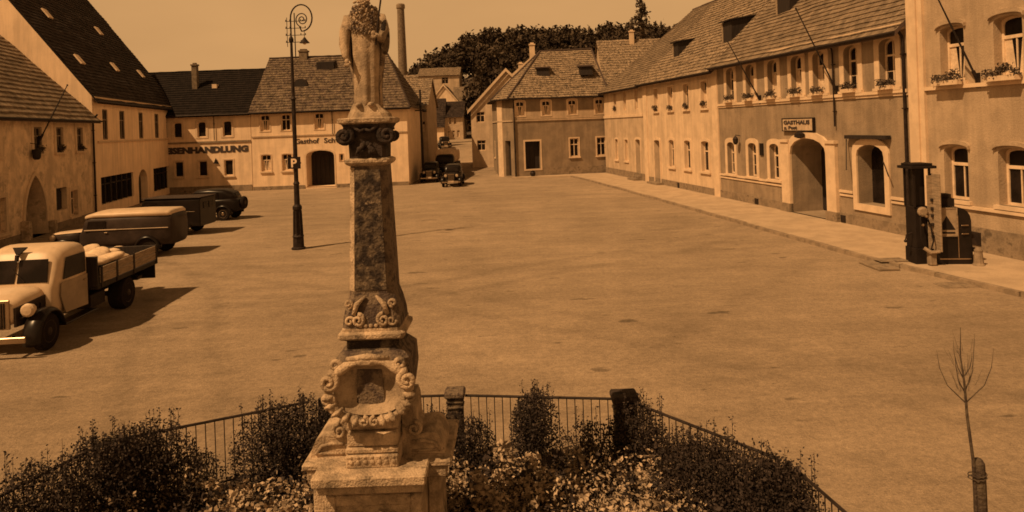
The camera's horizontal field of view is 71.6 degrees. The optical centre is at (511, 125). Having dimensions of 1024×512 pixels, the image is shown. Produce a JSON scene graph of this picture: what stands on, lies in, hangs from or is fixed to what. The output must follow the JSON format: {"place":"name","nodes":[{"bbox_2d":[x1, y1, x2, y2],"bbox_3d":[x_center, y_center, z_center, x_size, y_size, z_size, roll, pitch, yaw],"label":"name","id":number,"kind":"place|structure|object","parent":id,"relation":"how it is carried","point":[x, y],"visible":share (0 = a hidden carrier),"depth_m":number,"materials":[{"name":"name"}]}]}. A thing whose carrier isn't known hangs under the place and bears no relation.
{"place":"outdoors","nodes":[
{"label":"outdoors","id":0,"kind":"place"},
{"bbox_2d":[88,0,712,77],"label":"sky","id":1,"kind":"structure","parent":0,"point":[164,35],"materials":[{"name":"beige"}]},
{"bbox_2d":[462,77,475,137],"bbox_3d":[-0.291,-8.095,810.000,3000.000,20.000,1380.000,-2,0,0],"label":"hill","id":2,"kind":"structure","parent":0,"point":[469,133],"depth_m":185.97,"materials":[{"name":"green plant"}]},
{"bbox_2d":[418,67,462,91],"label":"house","id":3,"kind":"structure","parent":2,"relation":"on","point":[451,78],"depth_m":150.14,"materials":[{"name":"paint"}]},
{"bbox_2d":[436,84,458,101],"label":"house","id":4,"kind":"structure","parent":2,"relation":"on","point":[443,91],"depth_m":130.00,"materials":[{"name":"white paint"}]},
{"bbox_2d":[443,101,466,139],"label":"house","id":5,"kind":"structure","parent":2,"relation":"on","point":[455,122],"depth_m":116.19,"materials":[{"name":"paint"}]},
{"bbox_2d":[407,19,675,129],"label":"wood","id":6,"kind":"object","parent":2,"relation":"on","point":[478,56],"visible":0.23,"depth_m":178.24,"materials":[{"name":"green plant"}]},
{"bbox_2d":[0,138,1023,511],"bbox_3d":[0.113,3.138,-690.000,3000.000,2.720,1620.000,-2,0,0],"label":"ground","id":7,"kind":"structure","parent":0,"point":[824,358],"depth_m":15.03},
{"bbox_2d":[0,35,102,247],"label":"townhouse","id":8,"kind":"structure","parent":7,"relation":"on","point":[52,189],"depth_m":35.77,"materials":[{"name":"paint"}]},
{"bbox_2d":[0,192,11,237],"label":"window","id":9,"kind":"structure","parent":8,"relation":"in","point":[3,195],"depth_m":31.32,"materials":[{"name":"beige glass"}]},
{"bbox_2d":[31,121,46,156],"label":"window","id":10,"kind":"structure","parent":8,"relation":"in","point":[35,126],"depth_m":34.69,"materials":[{"name":"beige glass"}]},
{"bbox_2d":[53,122,67,154],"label":"window","id":11,"kind":"structure","parent":8,"relation":"in","point":[57,125],"depth_m":37.10,"materials":[{"name":"beige glass"}]},
{"bbox_2d":[69,186,81,218],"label":"window","id":12,"kind":"structure","parent":8,"relation":"in","point":[71,194],"depth_m":38.95,"materials":[{"name":"beige glass"}]},
{"bbox_2d":[74,123,86,152],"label":"window","id":13,"kind":"structure","parent":8,"relation":"in","point":[80,125],"depth_m":39.79,"materials":[{"name":"beige glass"}]},
{"bbox_2d":[0,242,157,350],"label":"loaded truck","id":14,"kind":"object","parent":7,"relation":"on","point":[44,286],"visible":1,"depth_m":16.07,"materials":[{"name":"paint"}]},
{"bbox_2d":[0,0,172,211],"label":"townhouse","id":15,"kind":"structure","parent":7,"relation":"on","point":[80,48],"depth_m":47.09,"materials":[{"name":"paint"}]},
{"bbox_2d":[101,172,131,203],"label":"shop window","id":16,"kind":"structure","parent":15,"relation":"in","point":[115,187],"depth_m":45.63,"materials":[{"name":"black glass"}]},
{"bbox_2d":[153,166,166,190],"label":"shop window","id":17,"kind":"structure","parent":15,"relation":"in","point":[160,174],"depth_m":55.51,"materials":[{"name":"black glass"}]},
{"bbox_2d":[49,206,187,251],"bbox_3d":[-15.396,4.145,27.590,4.870,1.816,1.820,-2,0,-3],"label":"delivery van","id":18,"kind":"object","parent":7,"relation":"on","point":[164,228],"visible":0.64,"depth_m":26.86,"materials":[{"name":"brown paint"}]},
{"bbox_2d":[141,194,215,230],"bbox_3d":[-16.201,4.208,33.395,3.933,1.749,1.760,-2,0,2],"label":"box van","id":19,"kind":"object","parent":7,"relation":"on","point":[200,210],"visible":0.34,"depth_m":32.60,"materials":[{"name":"black paint"}]},
{"bbox_2d":[149,63,264,193],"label":"townhouse","id":20,"kind":"structure","parent":7,"relation":"on","point":[208,123],"depth_m":57.60,"materials":[{"name":"white paint"}]},
{"bbox_2d":[171,120,183,139],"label":"window","id":21,"kind":"structure","parent":20,"relation":"in","point":[179,125],"depth_m":57.69,"materials":[{"name":"beige glass"}]},
{"bbox_2d":[173,160,184,178],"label":"window","id":22,"kind":"structure","parent":20,"relation":"in","point":[179,167],"depth_m":57.69,"materials":[{"name":"clear glass"}]},
{"bbox_2d":[195,119,207,138],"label":"window","id":23,"kind":"structure","parent":20,"relation":"in","point":[203,125],"depth_m":57.69,"materials":[{"name":"clear glass"}]},
{"bbox_2d":[197,159,208,177],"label":"window","id":24,"kind":"structure","parent":20,"relation":"in","point":[203,171],"depth_m":57.69,"materials":[{"name":"clear glass"}]},
{"bbox_2d":[220,119,233,137],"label":"window","id":25,"kind":"structure","parent":20,"relation":"in","point":[227,125],"depth_m":57.69,"materials":[{"name":"clear glass"}]},
{"bbox_2d":[223,158,234,176],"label":"window","id":26,"kind":"structure","parent":20,"relation":"in","point":[229,170],"depth_m":57.69,"materials":[{"name":"clear glass"}]},
{"bbox_2d":[191,188,247,220],"bbox_3d":[-16.587,4.253,38.599,4.318,1.685,1.700,-2,0,4],"label":"sedan","id":27,"kind":"object","parent":7,"relation":"on","point":[231,202],"visible":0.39,"depth_m":37.94,"materials":[{"name":"black paint"}]},
{"bbox_2d":[289,4,312,249],"bbox_3d":[-8.187,0.022,27.650,1.136,9.546,0.526,-2,0,0],"label":"street lamp","id":28,"kind":"object","parent":7,"relation":"on","point":[298,239],"visible":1,"depth_m":27.58,"materials":[{"name":"metal"}]},
{"bbox_2d":[247,49,426,190],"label":"guesthouse","id":29,"kind":"structure","parent":7,"relation":"on","point":[324,93],"depth_m":57.75,"materials":[{"name":"white paint"}]},
{"bbox_2d":[259,114,270,131],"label":"window","id":30,"kind":"structure","parent":29,"relation":"in","point":[265,118],"depth_m":57.72,"materials":[{"name":"clear glass"}]},
{"bbox_2d":[260,154,272,172],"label":"window","id":31,"kind":"structure","parent":29,"relation":"in","point":[266,158],"depth_m":57.72,"materials":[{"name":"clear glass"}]},
{"bbox_2d":[279,113,291,130],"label":"window","id":32,"kind":"structure","parent":29,"relation":"in","point":[285,119],"depth_m":57.72,"materials":[{"name":"clear glass"}]},
{"bbox_2d":[313,112,324,129],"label":"window","id":33,"kind":"structure","parent":29,"relation":"in","point":[319,124],"depth_m":57.72,"materials":[{"name":"clear glass"}]},
{"bbox_2d":[396,3,407,74],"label":"factory chimney","id":34,"kind":"object","parent":7,"relation":"on","point":[402,55],"visible":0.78,"depth_m":99.51,"materials":[{"name":"brick"}]},
{"bbox_2d":[154,464,687,511],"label":"flower bed soil","id":35,"kind":"structure","parent":7,"relation":"on","point":[562,489],"depth_m":8.55,"materials":[{"name":"brown soil"}]},
{"bbox_2d":[0,439,91,511],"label":"shrub","id":36,"kind":"object","parent":35,"relation":"on","point":[30,504],"visible":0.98,"depth_m":7.48,"materials":[{"name":"green plant"}]},
{"bbox_2d":[40,419,149,511],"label":"shrub","id":37,"kind":"object","parent":35,"relation":"on","point":[96,446],"visible":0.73,"depth_m":7.96,"materials":[{"name":"green plant"}]},
{"bbox_2d":[82,409,172,511],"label":"shrub","id":38,"kind":"object","parent":35,"relation":"on","point":[132,445],"visible":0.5,"depth_m":8.19,"materials":[{"name":"green plant"}]},
{"bbox_2d":[105,407,201,511],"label":"shrub","id":39,"kind":"object","parent":35,"relation":"on","point":[170,463],"visible":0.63,"depth_m":8.37,"materials":[{"name":"green plant"}]},
{"bbox_2d":[159,446,231,511],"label":"shrub","id":40,"kind":"object","parent":35,"relation":"on","point":[204,478],"visible":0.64,"depth_m":8.48,"materials":[{"name":"green plant"}]},
{"bbox_2d":[227,386,311,495],"bbox_3d":[-3.071,4.018,9.075,1.062,1.186,1.090,-2,0,0],"label":"shrub","id":41,"kind":"object","parent":35,"relation":"on","point":[257,447],"visible":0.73,"depth_m":8.91,"materials":[{"name":"green plant"}]},
{"bbox_2d":[266,392,327,486],"bbox_3d":[-2.663,4.009,9.182,1.015,1.182,1.029,-2,0,0],"label":"shrub","id":42,"kind":"object","parent":35,"relation":"on","point":[301,433],"visible":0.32,"depth_m":8.99,"materials":[{"name":"green plant"}]},
{"bbox_2d":[303,404,330,456],"bbox_3d":[-2.247,3.985,9.182,0.879,1.203,0.894,-2,0,0],"label":"shrub","id":43,"kind":"object","parent":35,"relation":"on","point":[321,416],"visible":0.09,"depth_m":8.99,"materials":[{"name":"green plant"}]},
{"bbox_2d":[302,117,458,511],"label":"column monument","id":44,"kind":"object","parent":35,"relation":"on","point":[384,442],"depth_m":6.73,"materials":[{"name":"stone"}]},
{"bbox_2d":[339,0,391,117],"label":"stone statue","id":45,"kind":"object","parent":44,"relation":"on","point":[364,38],"visible":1,"depth_m":6.90,"materials":[{"name":"stone"}]},
{"bbox_2d":[0,386,846,511],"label":"garden fence","id":46,"kind":"object","parent":35,"relation":"on","point":[454,396],"visible":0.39,"depth_m":9.04,"materials":[{"name":"metal"}]},
{"bbox_2d":[84,438,782,511],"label":"bedding plants","id":47,"kind":"object","parent":35,"relation":"on","point":[482,486],"visible":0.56,"depth_m":8.11,"materials":[{"name":"multicoloured plant"}]},
{"bbox_2d":[446,408,497,473],"bbox_3d":[-0.551,4.106,9.189,0.715,0.842,0.723,-2,0,0],"label":"shrub","id":48,"kind":"object","parent":35,"relation":"on","point":[471,433],"visible":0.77,"depth_m":9.12,"materials":[{"name":"green plant"}]},
{"bbox_2d":[509,379,563,469],"bbox_3d":[0.315,3.893,9.231,0.728,1.196,0.733,-2,0,0],"label":"shrub","id":49,"kind":"object","parent":35,"relation":"on","point":[531,432],"visible":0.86,"depth_m":9.13,"materials":[{"name":"green plant"}]},
{"bbox_2d":[553,406,627,488],"bbox_3d":[0.980,4.060,8.914,0.945,0.812,0.996,-2,0,0],"label":"shrub","id":50,"kind":"object","parent":35,"relation":"on","point":[587,435],"visible":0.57,"depth_m":8.89,"materials":[{"name":"green plant"}]},
{"bbox_2d":[607,387,671,479],"bbox_3d":[1.582,3.861,8.861,0.786,1.173,0.785,-2,0,0],"label":"shrub","id":51,"kind":"object","parent":35,"relation":"on","point":[637,433],"visible":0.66,"depth_m":8.73,"materials":[{"name":"green plant"}]},
{"bbox_2d":[646,417,734,511],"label":"shrub","id":52,"kind":"object","parent":35,"relation":"on","point":[682,453],"visible":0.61,"depth_m":7.77,"materials":[{"name":"green plant"}]},
{"bbox_2d":[682,415,764,511],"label":"shrub","id":53,"kind":"object","parent":35,"relation":"on","point":[716,497],"visible":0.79,"depth_m":7.44,"materials":[{"name":"green plant"}]},
{"bbox_2d":[726,440,813,511],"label":"shrub","id":54,"kind":"object","parent":35,"relation":"on","point":[750,481],"visible":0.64,"depth_m":7.10,"materials":[{"name":"green plant"}]},
{"bbox_2d":[745,440,826,511],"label":"shrub","id":55,"kind":"object","parent":35,"relation":"on","point":[796,503],"visible":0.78,"depth_m":7.00,"materials":[{"name":"green plant"}]},
{"bbox_2d":[415,89,426,170],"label":"telegraph pole","id":56,"kind":"object","parent":7,"relation":"on","point":[420,104],"visible":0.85,"depth_m":62.42,"materials":[{"name":"brown wood"}]},
{"bbox_2d":[406,78,437,161],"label":"house","id":57,"kind":"structure","parent":7,"relation":"on","point":[429,98],"depth_m":71.26,"materials":[{"name":"paint"}]},
{"bbox_2d":[420,161,441,182],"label":"sedan","id":58,"kind":"object","parent":7,"relation":"on","point":[430,169],"visible":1,"depth_m":59.87,"materials":[{"name":"black paint"}]},
{"bbox_2d":[436,98,446,139],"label":"house","id":59,"kind":"structure","parent":7,"relation":"on","point":[441,109],"depth_m":116.08,"materials":[{"name":"white paint"}]},
{"bbox_2d":[435,147,459,172],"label":"covered lorry","id":60,"kind":"object","parent":7,"relation":"on","point":[445,156],"visible":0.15,"depth_m":65.86,"materials":[{"name":"beige fabric"}]},
{"bbox_2d":[441,163,464,186],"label":"sedan","id":61,"kind":"object","parent":7,"relation":"on","point":[453,173],"visible":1,"depth_m":54.62,"materials":[{"name":"black paint"}]},
{"bbox_2d":[467,62,522,167],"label":"house","id":62,"kind":"structure","parent":7,"relation":"on","point":[480,109],"depth_m":75.00,"materials":[{"name":"beige paint"}]},
{"bbox_2d":[487,43,606,177],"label":"corner house","id":63,"kind":"structure","parent":7,"relation":"on","point":[547,111],"depth_m":62.29,"materials":[{"name":"paint"}]},
{"bbox_2d":[514,100,525,116],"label":"window","id":64,"kind":"structure","parent":63,"relation":"in","point":[519,105],"depth_m":61.49,"materials":[{"name":"clear glass"}]},
{"bbox_2d":[540,99,551,116],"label":"window","id":65,"kind":"structure","parent":63,"relation":"in","point":[545,104],"depth_m":61.85,"materials":[{"name":"clear glass"}]},
{"bbox_2d":[566,98,577,115],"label":"window","id":66,"kind":"structure","parent":63,"relation":"in","point":[571,103],"depth_m":62.23,"materials":[{"name":"clear glass"}]},
{"bbox_2d":[568,137,580,157],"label":"window","id":67,"kind":"structure","parent":63,"relation":"in","point":[574,150],"depth_m":62.26,"materials":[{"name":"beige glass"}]},
{"bbox_2d":[593,97,603,114],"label":"window","id":68,"kind":"structure","parent":63,"relation":"in","point":[598,103],"depth_m":62.64,"materials":[{"name":"beige glass"}]},
{"bbox_2d":[595,136,605,156],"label":"window","id":69,"kind":"structure","parent":63,"relation":"in","point":[600,140],"depth_m":62.66,"materials":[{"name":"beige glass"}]},
{"bbox_2d":[595,30,659,84],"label":"house","id":70,"kind":"structure","parent":7,"relation":"on","point":[615,58],"depth_m":73.50,"materials":[{"name":"tile"}]},
{"bbox_2d":[626,0,655,38],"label":"spruce tree","id":71,"kind":"object","parent":7,"relation":"on","point":[642,7],"visible":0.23,"depth_m":109.74,"materials":[{"name":"green plant"}]},
{"bbox_2d":[597,0,717,180],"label":"townhouse","id":72,"kind":"structure","parent":7,"relation":"on","point":[624,136],"depth_m":57.34,"materials":[{"name":"beige paint"}]},
{"bbox_2d":[634,0,772,196],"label":"townhouse","id":73,"kind":"structure","parent":7,"relation":"on","point":[681,148],"depth_m":45.09,"materials":[{"name":"beige paint"}]},
{"bbox_2d":[683,138,691,171],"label":"window","id":74,"kind":"structure","parent":73,"relation":"in","point":[689,152],"depth_m":44.46,"materials":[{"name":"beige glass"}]},
{"bbox_2d":[699,79,708,109],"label":"window","id":75,"kind":"structure","parent":73,"relation":"in","point":[706,81],"depth_m":41.67,"materials":[{"name":"white glass"}]},
{"bbox_2d":[699,138,710,174],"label":"window","id":76,"kind":"structure","parent":73,"relation":"in","point":[707,142],"depth_m":41.85,"materials":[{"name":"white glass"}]},
{"bbox_2d":[570,175,1023,297],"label":"kerb","id":77,"kind":"structure","parent":7,"relation":"on","point":[1001,289],"depth_m":23.00,"materials":[{"name":"stone"}]},
{"bbox_2d":[707,0,910,235],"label":"inn","id":78,"kind":"structure","parent":7,"relation":"on","point":[846,157],"depth_m":30.34,"materials":[{"name":"paint"}]},
{"bbox_2d":[723,66,736,103],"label":"window","id":79,"kind":"structure","parent":78,"relation":"in","point":[733,69],"depth_m":38.43,"materials":[{"name":"white glass"}]},
{"bbox_2d":[724,138,737,176],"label":"window","id":80,"kind":"structure","parent":78,"relation":"in","point":[734,148],"depth_m":38.63,"materials":[{"name":"white glass"}]},
{"bbox_2d":[742,62,757,101],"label":"window","id":81,"kind":"structure","parent":78,"relation":"in","point":[753,70],"depth_m":36.24,"materials":[{"name":"white glass"}]},
{"bbox_2d":[745,138,759,179],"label":"window","id":82,"kind":"structure","parent":78,"relation":"in","point":[756,170],"depth_m":36.24,"materials":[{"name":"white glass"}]},
{"bbox_2d":[763,58,780,100],"bbox_3d":[12.493,-2.321,33.792,0.410,2.160,1.480,-2,0,-9],"label":"window","id":83,"kind":"structure","parent":78,"relation":"in","point":[776,64],"depth_m":34.02,"materials":[{"name":"white glass"}]},
{"bbox_2d":[766,139,781,182],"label":"window","id":84,"kind":"structure","parent":78,"relation":"in","point":[777,153],"depth_m":34.17,"materials":[{"name":"white glass"}]},
{"bbox_2d":[786,53,806,98],"bbox_3d":[12.813,-2.333,31.726,0.410,2.160,1.480,-2,0,-9],"label":"window","id":85,"kind":"structure","parent":78,"relation":"in","point":[800,60],"depth_m":31.95,"materials":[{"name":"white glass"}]},
{"bbox_2d":[781,117,814,137],"bbox_3d":[12.551,0.098,31.571,0.487,0.900,2.520,-2,0,-9],"label":"inn sign","id":86,"kind":"object","parent":78,"relation":"attached to","point":[798,124],"visible":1,"depth_m":31.26,"materials":[{"name":"paint"}]},
{"bbox_2d":[807,49,829,96],"bbox_3d":[13.076,-2.342,30.026,0.410,2.160,1.480,-2,0,-9],"label":"window","id":87,"kind":"structure","parent":78,"relation":"in","point":[823,78],"depth_m":30.23,"materials":[{"name":"white glass"}]},
{"bbox_2d":[838,42,863,93],"bbox_3d":[13.407,-2.354,27.892,0.410,2.160,1.480,-2,0,-9],"label":"window","id":88,"kind":"structure","parent":78,"relation":"in","point":[855,52],"depth_m":28.07,"materials":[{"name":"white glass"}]},
{"bbox_2d":[871,146,884,203],"bbox_3d":[14.210,1.840,26.961,0.001,2.320,1.620,-2,0,-9],"label":"shop window","id":89,"kind":"structure","parent":78,"relation":"in","point":[877,155],"depth_m":27.41,"materials":[{"name":"black glass"}]},
{"bbox_2d":[874,78,895,89],"bbox_3d":[13.534,-1.536,25.754,0.396,0.431,0.951,-2,0,0],"label":"flower box","id":90,"kind":"object","parent":78,"relation":"on","point":[884,84],"visible":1,"depth_m":25.61,"materials":[{"name":"paint"}]},
{"bbox_2d":[872,33,901,91],"bbox_3d":[13.733,-2.366,25.787,0.410,2.160,1.480,-2,0,-9],"label":"window","id":91,"kind":"structure","parent":78,"relation":"in","point":[892,46],"depth_m":25.95,"materials":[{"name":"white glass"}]},
{"bbox_2d":[859,260,899,270],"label":"kerb ramp","id":92,"kind":"structure","parent":7,"relation":"on","point":[878,265],"depth_m":20.51,"materials":[{"name":"grey concrete"}]},
{"bbox_2d":[933,282,977,287],"bbox_3d":[11.404,4.078,18.200,0.900,0.039,0.550,-2,0,0],"label":"manhole cover","id":93,"kind":"object","parent":7,"relation":"on","point":[953,285],"visible":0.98,"depth_m":18.12,"materials":[{"name":"grey metal"}]},
{"bbox_2d":[905,0,1023,260],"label":"townhouse","id":94,"kind":"structure","parent":7,"relation":"on","point":[966,137],"depth_m":21.93,"materials":[{"name":"paint"}]},
{"bbox_2d":[931,68,964,85],"bbox_3d":[13.887,-1.570,22.707,0.388,0.535,1.244,-2,0,-10],"label":"flower box","id":95,"kind":"object","parent":94,"relation":"on","point":[947,80],"visible":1,"depth_m":22.56,"materials":[{"name":"paint"}]},
{"bbox_2d":[947,26,964,79],"bbox_3d":[14.415,-2.330,22.796,0.062,1.784,1.004,-2,0,-9],"label":"window","id":96,"kind":"structure","parent":94,"relation":"in","point":[955,54],"depth_m":22.97,"materials":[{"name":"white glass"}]},
{"bbox_2d":[938,0,980,87],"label":"flagpole","id":97,"kind":"object","parent":94,"relation":"on","point":[977,77],"visible":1,"depth_m":21.65,"materials":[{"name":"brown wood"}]},
{"bbox_2d":[951,147,968,199],"bbox_3d":[14.553,1.502,22.796,0.062,1.714,1.004,-2,0,-9],"label":"window","id":98,"kind":"structure","parent":94,"relation":"in","point":[960,174],"depth_m":22.99,"materials":[{"name":"white glass"}]},
{"bbox_2d":[981,62,1021,81],"bbox_3d":[14.188,-1.583,20.605,0.410,0.538,1.233,-2,0,-10],"label":"flower box","id":99,"kind":"object","parent":94,"relation":"on","point":[991,75],"visible":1,"depth_m":20.50,"materials":[{"name":"paint"}]},
{"bbox_2d":[1001,15,1023,74],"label":"window","id":100,"kind":"structure","parent":94,"relation":"in","point":[1011,27],"depth_m":20.84,"materials":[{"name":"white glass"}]},
{"bbox_2d":[1006,148,1023,205],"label":"window","id":101,"kind":"structure","parent":94,"relation":"in","point":[1014,157],"depth_m":20.93,"materials":[{"name":"white glass"}]},
{"bbox_2d":[937,327,993,511],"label":"sapling","id":102,"kind":"object","parent":7,"relation":"on","point":[965,401],"visible":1,"depth_m":5.99,"materials":[{"name":"brown plant"}]},
{"bbox_2d":[971,457,987,511],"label":"tree stake","id":103,"kind":"object","parent":7,"relation":"on","point":[981,486],"visible":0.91,"depth_m":5.98,"materials":[{"name":"brown wood"}]},
{"bbox_2d":[572,173,1023,290],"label":"pavement","id":104,"kind":"structure","parent":0,"point":[1002,271],"depth_m":26.86,"materials":[{"name":"grey concrete"}]},
{"bbox_2d":[897,162,942,263],"bbox_3d":[11.716,2.525,20.495,0.925,2.890,1.010,-2,0,0],"label":"petrol pump","id":105,"kind":"object","parent":104,"relation":"on","point":[923,225],"visible":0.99,"depth_m":20.37,"materials":[{"name":"black paint"}]},
{"bbox_2d":[926,173,942,251],"bbox_3d":[12.019,2.469,20.200,0.185,2.200,0.420,-2,0,0],"label":"door","id":106,"kind":"structure","parent":105,"relation":"in","point":[933,186],"depth_m":20.23,"materials":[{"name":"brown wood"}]},
{"bbox_2d":[937,193,972,263],"bbox_3d":[12.622,2.938,20.440,0.900,1.980,0.665,-2,0,9],"label":"oil cabinet","id":107,"kind":"object","parent":104,"relation":"on","point":[957,249],"visible":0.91,"depth_m":20.16,"materials":[{"name":"black metal"}]},
{"bbox_2d":[941,208,957,236],"bbox_3d":[12.363,2.737,20.178,0.570,0.820,0.035,-2,0,9],"label":"triangle poster","id":108,"kind":"object","parent":107,"relation":"attached to","point":[949,222],"visible":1,"depth_m":20.16,"materials":[{"name":"white paper"}]},
{"bbox_2d":[972,247,985,265],"bbox_3d":[13.120,3.665,19.950,0.320,0.500,0.304,-2,0,0],"label":"bollard","id":109,"kind":"object","parent":104,"relation":"on","point":[978,260],"visible":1,"depth_m":19.87,"materials":[{"name":"stone"}]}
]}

